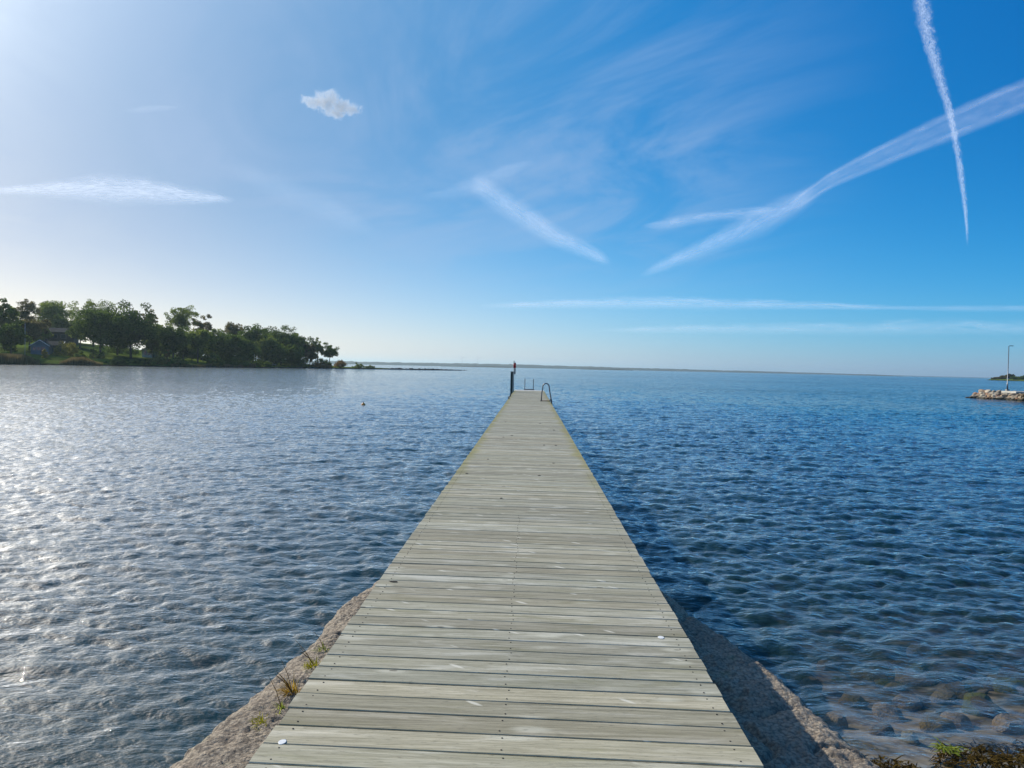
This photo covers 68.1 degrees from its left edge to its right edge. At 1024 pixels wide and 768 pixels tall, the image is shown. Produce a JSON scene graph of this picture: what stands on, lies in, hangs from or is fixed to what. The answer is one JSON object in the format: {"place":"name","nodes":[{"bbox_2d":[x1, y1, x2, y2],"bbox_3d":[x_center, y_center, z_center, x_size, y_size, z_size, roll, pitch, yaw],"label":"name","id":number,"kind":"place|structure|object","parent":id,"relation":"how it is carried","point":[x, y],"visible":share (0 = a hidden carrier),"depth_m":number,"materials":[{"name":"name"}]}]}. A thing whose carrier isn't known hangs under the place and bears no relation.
{"place":"outdoors","nodes":[
{"label":"outdoors","id":0,"kind":"place"},
{"bbox_2d":[0,339,462,370],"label":"headland","id":1,"kind":"structure","parent":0,"point":[53,359],"depth_m":265.29,"materials":[{"name":"plant"}]},
{"bbox_2d":[0,298,19,347],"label":"shore tree","id":2,"kind":"object","parent":1,"relation":"on","point":[11,312],"visible":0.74,"depth_m":246.41,"materials":[{"name":"green plant"}]},
{"bbox_2d":[0,319,32,352],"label":"oak tree","id":3,"kind":"object","parent":1,"relation":"on","point":[12,334],"visible":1,"depth_m":230.13,"materials":[{"name":"green plant"}]},
{"bbox_2d":[15,299,41,342],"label":"shore tree","id":4,"kind":"object","parent":1,"relation":"on","point":[28,308],"visible":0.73,"depth_m":279.25,"materials":[{"name":"green plant"}]},
{"bbox_2d":[18,319,51,349],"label":"shore tree","id":5,"kind":"object","parent":1,"relation":"on","point":[34,328],"visible":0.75,"depth_m":253.37,"materials":[{"name":"green plant"}]},
{"bbox_2d":[29,339,53,354],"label":"gabled house","id":6,"kind":"structure","parent":1,"relation":"on","point":[38,346],"depth_m":244.85,"materials":[{"name":"wood"}]},
{"bbox_2d":[34,327,53,341],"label":"oak tree","id":7,"kind":"object","parent":1,"relation":"on","point":[44,336],"visible":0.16,"depth_m":279.67,"materials":[{"name":"green plant"}]},
{"bbox_2d":[33,300,75,323],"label":"shore tree","id":8,"kind":"object","parent":1,"relation":"on","point":[50,310],"visible":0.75,"depth_m":317.05,"materials":[{"name":"green plant"}]},
{"bbox_2d":[48,340,66,352],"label":"shed","id":9,"kind":"structure","parent":1,"relation":"on","point":[54,343],"depth_m":255.26,"materials":[{"name":"wood"}]},
{"bbox_2d":[51,312,72,327],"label":"oak tree","id":10,"kind":"object","parent":1,"relation":"on","point":[60,322],"visible":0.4,"depth_m":307.64,"materials":[{"name":"green plant"}]},
{"bbox_2d":[48,327,78,344],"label":"house","id":11,"kind":"structure","parent":1,"relation":"on","point":[61,335],"depth_m":285.86,"materials":[{"name":"wood"}]},
{"bbox_2d":[52,341,79,355],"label":"shore bush","id":12,"kind":"object","parent":1,"relation":"on","point":[71,350],"visible":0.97,"depth_m":247.79,"materials":[{"name":"green plant"}]},
{"bbox_2d":[68,319,85,347],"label":"shore tree","id":13,"kind":"object","parent":1,"relation":"on","point":[72,321],"visible":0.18,"depth_m":281.87,"materials":[{"name":"green plant"}]},
{"bbox_2d":[88,348,96,357],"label":"shore bush","id":14,"kind":"object","parent":1,"relation":"on","point":[92,351],"visible":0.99,"depth_m":252.76,"materials":[{"name":"green plant"}]},
{"bbox_2d":[69,299,118,345],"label":"shore tree","id":15,"kind":"object","parent":1,"relation":"on","point":[90,304],"visible":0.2,"depth_m":311.57,"materials":[{"name":"green plant"}]},
{"bbox_2d":[65,305,128,356],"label":"oak tree","id":16,"kind":"object","parent":1,"relation":"on","point":[98,325],"visible":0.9,"depth_m":256.98,"materials":[{"name":"green plant"}]},
{"bbox_2d":[103,357,131,364],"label":"shore bush","id":17,"kind":"object","parent":1,"relation":"on","point":[114,361],"visible":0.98,"depth_m":242.17,"materials":[{"name":"green plant"}]},
{"bbox_2d":[113,342,125,354],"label":"oak tree","id":18,"kind":"object","parent":1,"relation":"on","point":[123,347],"visible":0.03,"depth_m":274.26,"materials":[{"name":"green plant"}]},
{"bbox_2d":[105,346,139,354],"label":"shore bush","id":19,"kind":"object","parent":1,"relation":"on","point":[110,350],"visible":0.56,"depth_m":284.84,"materials":[{"name":"green plant"}]},
{"bbox_2d":[109,299,161,358],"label":"oak tree","id":20,"kind":"object","parent":1,"relation":"on","point":[136,331],"visible":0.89,"depth_m":263.51,"materials":[{"name":"green plant"}]},
{"bbox_2d":[130,359,155,365],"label":"shore bush","id":21,"kind":"object","parent":1,"relation":"on","point":[148,362],"visible":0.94,"depth_m":248.12,"materials":[{"name":"green plant"}]},
{"bbox_2d":[141,348,157,357],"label":"white house","id":22,"kind":"structure","parent":1,"relation":"on","point":[145,353],"depth_m":279.21,"materials":[{"name":"wood"}]},
{"bbox_2d":[142,309,158,324],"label":"shore tree","id":23,"kind":"object","parent":1,"relation":"on","point":[145,316],"visible":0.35,"depth_m":317.08,"materials":[{"name":"green plant"}]},
{"bbox_2d":[141,334,164,357],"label":"oak tree","id":24,"kind":"object","parent":1,"relation":"on","point":[151,346],"visible":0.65,"depth_m":273.36,"materials":[{"name":"green plant"}]},
{"bbox_2d":[151,351,167,364],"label":"shore bush","id":25,"kind":"object","parent":1,"relation":"on","point":[157,359],"visible":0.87,"depth_m":255.91,"materials":[{"name":"green plant"}]},
{"bbox_2d":[155,326,194,357],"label":"oak tree","id":26,"kind":"object","parent":1,"relation":"on","point":[171,339],"visible":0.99,"depth_m":267.90,"materials":[{"name":"green plant"}]},
{"bbox_2d":[167,357,188,365],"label":"shore bush","id":27,"kind":"object","parent":1,"relation":"on","point":[178,361],"visible":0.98,"depth_m":256.74,"materials":[{"name":"green plant"}]},
{"bbox_2d":[164,305,198,331],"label":"shore tree","id":28,"kind":"object","parent":1,"relation":"on","point":[180,318],"visible":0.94,"depth_m":300.69,"materials":[{"name":"green plant"}]},
{"bbox_2d":[174,343,195,358],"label":"oak tree","id":29,"kind":"object","parent":1,"relation":"on","point":[184,352],"visible":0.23,"depth_m":282.81,"materials":[{"name":"green plant"}]},
{"bbox_2d":[186,348,207,358],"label":"oak tree","id":30,"kind":"object","parent":1,"relation":"on","point":[193,355],"visible":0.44,"depth_m":292.03,"materials":[{"name":"green plant"}]},
{"bbox_2d":[185,328,213,362],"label":"shore tree","id":31,"kind":"object","parent":1,"relation":"on","point":[202,338],"visible":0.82,"depth_m":278.94,"materials":[{"name":"green plant"}]},
{"bbox_2d":[192,314,212,359],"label":"shore tree","id":32,"kind":"object","parent":1,"relation":"on","point":[201,325],"visible":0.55,"depth_m":307.33,"materials":[{"name":"green plant"}]},
{"bbox_2d":[202,352,225,365],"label":"shore bush","id":33,"kind":"object","parent":1,"relation":"on","point":[210,360],"visible":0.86,"depth_m":277.60,"materials":[{"name":"green plant"}]},
{"bbox_2d":[206,328,224,361],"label":"shore tree","id":34,"kind":"object","parent":1,"relation":"on","point":[216,332],"visible":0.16,"depth_m":299.87,"materials":[{"name":"green plant"}]},
{"bbox_2d":[208,332,247,363],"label":"oak tree","id":35,"kind":"object","parent":1,"relation":"on","point":[227,345],"visible":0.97,"depth_m":293.54,"materials":[{"name":"green plant"}]},
{"bbox_2d":[224,321,244,336],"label":"shore tree","id":36,"kind":"object","parent":1,"relation":"on","point":[232,328],"visible":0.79,"depth_m":344.15,"materials":[{"name":"green plant"}]},
{"bbox_2d":[224,353,248,365],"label":"shore bush","id":37,"kind":"object","parent":1,"relation":"on","point":[235,361],"visible":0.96,"depth_m":290.40,"materials":[{"name":"green plant"}]},
{"bbox_2d":[236,340,261,360],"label":"oak tree","id":38,"kind":"object","parent":1,"relation":"on","point":[248,353],"visible":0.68,"depth_m":299.79,"materials":[{"name":"green plant"}]},
{"bbox_2d":[239,323,267,362],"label":"shore tree","id":39,"kind":"object","parent":1,"relation":"on","point":[251,335],"visible":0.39,"depth_m":320.82,"materials":[{"name":"green plant"}]},
{"bbox_2d":[254,360,271,366],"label":"shore bush","id":40,"kind":"object","parent":1,"relation":"on","point":[265,364],"visible":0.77,"depth_m":303.16,"materials":[{"name":"green plant"}]},
{"bbox_2d":[253,335,282,361],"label":"oak tree","id":41,"kind":"object","parent":1,"relation":"on","point":[267,341],"visible":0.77,"depth_m":314.16,"materials":[{"name":"green plant"}]},
{"bbox_2d":[259,343,288,365],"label":"oak tree","id":42,"kind":"object","parent":1,"relation":"on","point":[277,356],"visible":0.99,"depth_m":314.79,"materials":[{"name":"green plant"}]},
{"bbox_2d":[265,325,309,364],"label":"oak tree","id":43,"kind":"object","parent":1,"relation":"on","point":[285,339],"visible":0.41,"depth_m":336.88,"materials":[{"name":"green plant"}]},
{"bbox_2d":[283,344,304,365],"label":"oak tree","id":44,"kind":"object","parent":1,"relation":"on","point":[295,352],"visible":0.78,"depth_m":326.34,"materials":[{"name":"green plant"}]},
{"bbox_2d":[291,357,309,366],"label":"shore bush","id":45,"kind":"object","parent":1,"relation":"on","point":[300,363],"visible":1,"depth_m":326.80,"materials":[{"name":"green plant"}]},
{"bbox_2d":[290,333,316,358],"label":"oak tree","id":46,"kind":"object","parent":1,"relation":"on","point":[304,340],"visible":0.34,"depth_m":342.72,"materials":[{"name":"green plant"}]},
{"bbox_2d":[303,343,317,365],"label":"shore tree","id":47,"kind":"object","parent":1,"relation":"on","point":[311,355],"visible":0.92,"depth_m":338.59,"materials":[{"name":"green plant"}]},
{"bbox_2d":[311,337,323,362],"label":"shore tree","id":48,"kind":"object","parent":1,"relation":"on","point":[319,346],"visible":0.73,"depth_m":344.88,"materials":[{"name":"green plant"}]},
{"bbox_2d":[311,362,331,367],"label":"shore bush","id":49,"kind":"object","parent":1,"relation":"on","point":[320,364],"visible":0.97,"depth_m":337.37,"materials":[{"name":"green plant"}]},
{"bbox_2d":[311,358,331,366],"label":"shore bush","id":50,"kind":"object","parent":1,"relation":"on","point":[323,360],"visible":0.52,"depth_m":344.70,"materials":[{"name":"green plant"}]},
{"bbox_2d":[317,342,338,361],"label":"shore tree","id":51,"kind":"object","parent":1,"relation":"on","point":[329,352],"visible":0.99,"depth_m":345.88,"materials":[{"name":"green plant"}]},
{"bbox_2d":[333,360,347,367],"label":"shore bush","id":52,"kind":"object","parent":1,"relation":"on","point":[340,364],"visible":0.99,"depth_m":349.39,"materials":[{"name":"green plant"}]},
{"bbox_2d":[447,366,511,367],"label":"island","id":53,"kind":"structure","parent":0,"point":[482,366],"depth_m":2617.69,"materials":[{"name":"grey"}]},
{"bbox_2d":[0,363,1023,767],"bbox_3d":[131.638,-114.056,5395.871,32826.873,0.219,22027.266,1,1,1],"label":"sea","id":54,"kind":"structure","parent":0,"point":[190,557],"depth_m":12.73,"materials":[{"name":"liquid"}]},
{"bbox_2d":[0,353,39,364],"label":"reeds","id":55,"kind":"object","parent":54,"relation":"in","point":[21,359],"visible":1,"depth_m":218.29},
{"bbox_2d":[59,357,102,365],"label":"reeds","id":56,"kind":"object","parent":54,"relation":"in","point":[82,361],"visible":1,"depth_m":232.82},
{"bbox_2d":[170,363,255,366],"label":"reeds","id":57,"kind":"object","parent":54,"relation":"in","point":[202,365],"visible":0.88,"depth_m":270.48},
{"bbox_2d":[585,368,632,370],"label":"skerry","id":58,"kind":"structure","parent":54,"relation":"in","point":[605,369],"depth_m":2932.54,"materials":[{"name":"stone"}]},
{"bbox_2d":[0,0,1023,377],"label":"sky","id":59,"kind":"structure","parent":0,"point":[807,186],"materials":[{"name":"blue"}]},
{"bbox_2d":[254,360,850,374],"bbox_3d":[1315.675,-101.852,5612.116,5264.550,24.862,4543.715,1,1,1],"label":"shore","id":60,"kind":"structure","parent":0,"point":[506,365],"depth_m":4425.32,"materials":[{"name":"plant"},{"name":"soil"},{"name":"vegetation"}]},
{"bbox_2d":[738,633,1023,767],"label":"sea bed","id":61,"kind":"object","parent":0,"point":[858,727],"visible":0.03,"depth_m":7.99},
{"bbox_2d":[245,390,763,767],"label":"pier","id":62,"kind":"structure","parent":61,"relation":"on","point":[515,610],"depth_m":4.00,"materials":[{"name":"grey wood"}]},
{"bbox_2d":[510,371,512,393],"bbox_3d":[-0.011,1.712,46.062,0.282,4.940,0.190,1,1,1],"label":"mooring post","id":63,"kind":"object","parent":62,"relation":"attached to","point":[511,386],"visible":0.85,"depth_m":45.95,"materials":[{"name":"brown wood"}]},
{"bbox_2d":[540,383,551,403],"bbox_3d":[1.556,1.564,34.358,0.592,3.224,0.488,1,1,1],"label":"side ladder","id":64,"kind":"object","parent":62,"relation":"attached to","point":[549,393],"visible":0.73,"depth_m":34.13,"materials":[{"name":"metal"}]},
{"bbox_2d":[169,564,879,767],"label":"concrete foundation","id":65,"kind":"object","parent":61,"relation":"on","point":[781,724],"visible":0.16,"depth_m":4.63,"materials":[{"name":"concrete"}]},
{"bbox_2d":[247,712,267,727],"bbox_3d":[-1.476,1.954,4.411,0.145,0.083,0.196,0,2,-38],"label":"weed","id":66,"kind":"object","parent":65,"relation":"on","point":[260,721],"visible":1,"depth_m":4.40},
{"bbox_2d":[268,675,285,714],"bbox_3d":[-1.400,1.891,4.590,0.129,0.196,0.208,1,1,-25],"label":"weed","id":67,"kind":"object","parent":65,"relation":"on","point":[281,707],"visible":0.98,"depth_m":4.59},
{"bbox_2d":[273,660,300,696],"bbox_3d":[-1.452,1.893,4.812,0.212,0.229,0.240,2,2,40],"label":"weed","id":68,"kind":"object","parent":65,"relation":"on","point":[288,687],"visible":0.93,"depth_m":4.82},
{"bbox_2d":[296,641,320,668],"bbox_3d":[-1.414,1.879,5.257,0.173,0.212,0.190,2,1,19],"label":"weed","id":69,"kind":"object","parent":65,"relation":"on","point":[311,665],"visible":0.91,"depth_m":5.25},
{"bbox_2d":[744,643,766,648],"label":"submerged stone","id":70,"kind":"object","parent":61,"relation":"on","point":[758,645],"visible":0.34,"depth_m":9.80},
{"bbox_2d":[770,669,789,684],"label":"submerged stone","id":71,"kind":"object","parent":61,"relation":"on","point":[782,675],"visible":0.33,"depth_m":7.64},
{"bbox_2d":[790,687,807,696],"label":"submerged stone","id":72,"kind":"object","parent":61,"relation":"on","point":[797,691],"visible":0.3,"depth_m":6.96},
{"bbox_2d":[794,674,813,680],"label":"submerged stone","id":73,"kind":"object","parent":61,"relation":"on","point":[799,677],"visible":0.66,"depth_m":7.89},
{"bbox_2d":[800,676,822,690],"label":"submerged stone","id":74,"kind":"object","parent":61,"relation":"on","point":[808,681],"visible":0.59,"depth_m":7.51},
{"bbox_2d":[799,690,824,706],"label":"submerged stone","id":75,"kind":"object","parent":61,"relation":"on","point":[812,699],"visible":0.81,"depth_m":6.78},
{"bbox_2d":[816,660,839,670],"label":"submerged stone","id":76,"kind":"object","parent":61,"relation":"on","point":[824,667],"visible":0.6,"depth_m":8.81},
{"bbox_2d":[821,685,843,695],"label":"submerged stone","id":77,"kind":"object","parent":61,"relation":"on","point":[834,691],"visible":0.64,"depth_m":7.16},
{"bbox_2d":[822,711,847,728],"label":"submerged stone","id":78,"kind":"object","parent":61,"relation":"on","point":[835,720],"visible":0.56,"depth_m":5.85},
{"bbox_2d":[838,693,869,708],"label":"submerged stone","id":79,"kind":"object","parent":61,"relation":"on","point":[856,701],"visible":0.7,"depth_m":6.61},
{"bbox_2d":[850,666,866,679],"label":"submerged stone","id":80,"kind":"object","parent":61,"relation":"on","point":[855,673],"visible":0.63,"depth_m":8.41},
{"bbox_2d":[842,736,878,749],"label":"submerged stone","id":81,"kind":"object","parent":61,"relation":"on","point":[859,745],"visible":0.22,"depth_m":5.18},
{"bbox_2d":[863,668,888,680],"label":"submerged stone","id":82,"kind":"object","parent":61,"relation":"on","point":[873,676],"visible":0.62,"depth_m":8.30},
{"bbox_2d":[869,723,894,735],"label":"submerged stone","id":83,"kind":"object","parent":61,"relation":"on","point":[885,729],"visible":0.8,"depth_m":5.58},
{"bbox_2d":[875,678,889,686],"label":"submerged stone","id":84,"kind":"object","parent":61,"relation":"on","point":[880,682],"visible":0.54,"depth_m":7.88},
{"bbox_2d":[872,701,906,722],"bbox_3d":[3.142,2.778,6.325,0.267,0.181,0.342,1,1,-3],"label":"submerged stone","id":85,"kind":"object","parent":61,"relation":"on","point":[888,712],"visible":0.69,"depth_m":6.27,"materials":[{"name":"stone"}]},
{"bbox_2d":[883,682,904,690],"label":"submerged stone","id":86,"kind":"object","parent":61,"relation":"on","point":[893,686],"visible":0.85,"depth_m":7.50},
{"bbox_2d":[894,667,919,681],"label":"submerged stone","id":87,"kind":"object","parent":61,"relation":"on","point":[897,676],"visible":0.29,"depth_m":8.04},
{"bbox_2d":[887,659,927,672],"bbox_3d":[4.447,3.192,8.532,0.428,0.182,0.316,-4,-8,11],"label":"submerged stone","id":88,"kind":"object","parent":61,"relation":"on","point":[898,663],"visible":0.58,"depth_m":8.47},
{"bbox_2d":[892,694,922,710],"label":"submerged stone","id":89,"kind":"object","parent":61,"relation":"on","point":[906,702],"visible":0.93,"depth_m":6.81,"materials":[{"name":"stone"}]},
{"bbox_2d":[900,731,919,745],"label":"submerged stone","id":90,"kind":"object","parent":61,"relation":"on","point":[912,740],"visible":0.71,"depth_m":5.43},
{"bbox_2d":[905,663,925,673],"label":"submerged stone","id":91,"kind":"object","parent":61,"relation":"on","point":[918,667],"visible":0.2,"depth_m":8.25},
{"bbox_2d":[899,671,939,686],"bbox_3d":[4.223,3.078,7.862,0.343,0.154,0.336,0,2,-38],"label":"submerged stone","id":92,"kind":"object","parent":61,"relation":"on","point":[906,678],"visible":0.81,"depth_m":7.77,"materials":[{"name":"stone"}]},
{"bbox_2d":[906,643,938,656],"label":"submerged stone","id":93,"kind":"object","parent":61,"relation":"on","point":[927,650],"visible":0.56,"depth_m":9.33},
{"bbox_2d":[919,716,956,732],"bbox_3d":[3.325,2.709,5.938,0.270,0.169,0.215,1,1,-11],"label":"submerged stone","id":94,"kind":"object","parent":61,"relation":"on","point":[932,724],"visible":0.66,"depth_m":5.88,"materials":[{"name":"stone"}]},
{"bbox_2d":[929,687,955,704],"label":"submerged stone","id":95,"kind":"object","parent":61,"relation":"on","point":[938,695],"visible":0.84,"depth_m":7.02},
{"bbox_2d":[865,738,1023,767],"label":"seaweed","id":96,"kind":"object","parent":61,"relation":"on","point":[1007,757],"visible":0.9,"depth_m":4.72,"materials":[{"name":"plant"}]},
{"bbox_2d":[929,737,972,756],"bbox_3d":[2.765,2.304,4.780,0.242,0.026,0.211,2,2,36],"label":"sea lettuce","id":97,"kind":"object","parent":96,"relation":"on","point":[941,748],"visible":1,"depth_m":4.78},
{"bbox_2d":[931,752,966,765],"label":"submerged stone","id":98,"kind":"object","parent":61,"relation":"on","point":[935,756],"visible":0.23,"depth_m":5.00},
{"bbox_2d":[934,671,965,682],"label":"submerged stone","id":99,"kind":"object","parent":61,"relation":"on","point":[954,678],"visible":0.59,"depth_m":7.77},
{"bbox_2d":[940,711,973,729],"bbox_3d":[3.605,2.732,6.115,0.279,0.151,0.234,1,1,-28],"label":"submerged stone","id":100,"kind":"object","parent":61,"relation":"on","point":[961,721],"visible":0.7,"depth_m":6.05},
{"bbox_2d":[944,681,972,699],"bbox_3d":[4.277,2.974,7.267,0.255,0.192,0.406,2,2,41],"label":"submerged stone","id":101,"kind":"object","parent":61,"relation":"on","point":[958,689],"visible":0.42,"depth_m":7.22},
{"bbox_2d":[962,680,984,690],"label":"submerged stone","id":102,"kind":"object","parent":61,"relation":"on","point":[975,688],"visible":0.38,"depth_m":7.44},
{"bbox_2d":[961,692,992,716],"bbox_3d":[4.022,2.781,6.497,0.268,0.259,0.332,3,2,45],"label":"submerged stone","id":103,"kind":"object","parent":61,"relation":"on","point":[966,699],"visible":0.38,"depth_m":6.47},
{"bbox_2d":[982,679,993,690],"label":"submerged stone","id":104,"kind":"object","parent":61,"relation":"on","point":[987,686],"visible":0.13,"depth_m":7.41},
{"bbox_2d":[970,696,1007,718],"bbox_3d":[4.032,2.760,6.383,0.317,0.150,0.399,32,-3,26],"label":"submerged stone","id":105,"kind":"object","parent":61,"relation":"on","point":[978,701],"visible":0.57,"depth_m":6.30,"materials":[{"name":"stone"}]},
{"bbox_2d":[986,674,1006,680],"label":"submerged stone","id":106,"kind":"object","parent":61,"relation":"on","point":[996,676],"visible":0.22,"depth_m":7.73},
{"bbox_2d":[992,713,1023,734],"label":"submerged stone","id":107,"kind":"object","parent":61,"relation":"on","point":[999,722],"visible":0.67,"depth_m":5.85,"materials":[{"name":"stone"}]},
{"bbox_2d":[993,677,1023,695],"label":"submerged stone","id":108,"kind":"object","parent":61,"relation":"on","point":[998,688],"visible":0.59,"depth_m":7.18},
{"bbox_2d":[998,665,1023,680],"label":"submerged stone","id":109,"kind":"object","parent":61,"relation":"on","point":[1007,673],"visible":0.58,"depth_m":8.04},
{"bbox_2d":[893,375,986,377],"bbox_3d":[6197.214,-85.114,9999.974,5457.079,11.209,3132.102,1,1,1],"label":"distant shore","id":110,"kind":"structure","parent":0,"point":[941,376],"depth_m":9219.61,"materials":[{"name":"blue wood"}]},
{"bbox_2d":[989,379,1023,380],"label":"islet ground","id":111,"kind":"structure","parent":0,"point":[1008,379],"depth_m":734.67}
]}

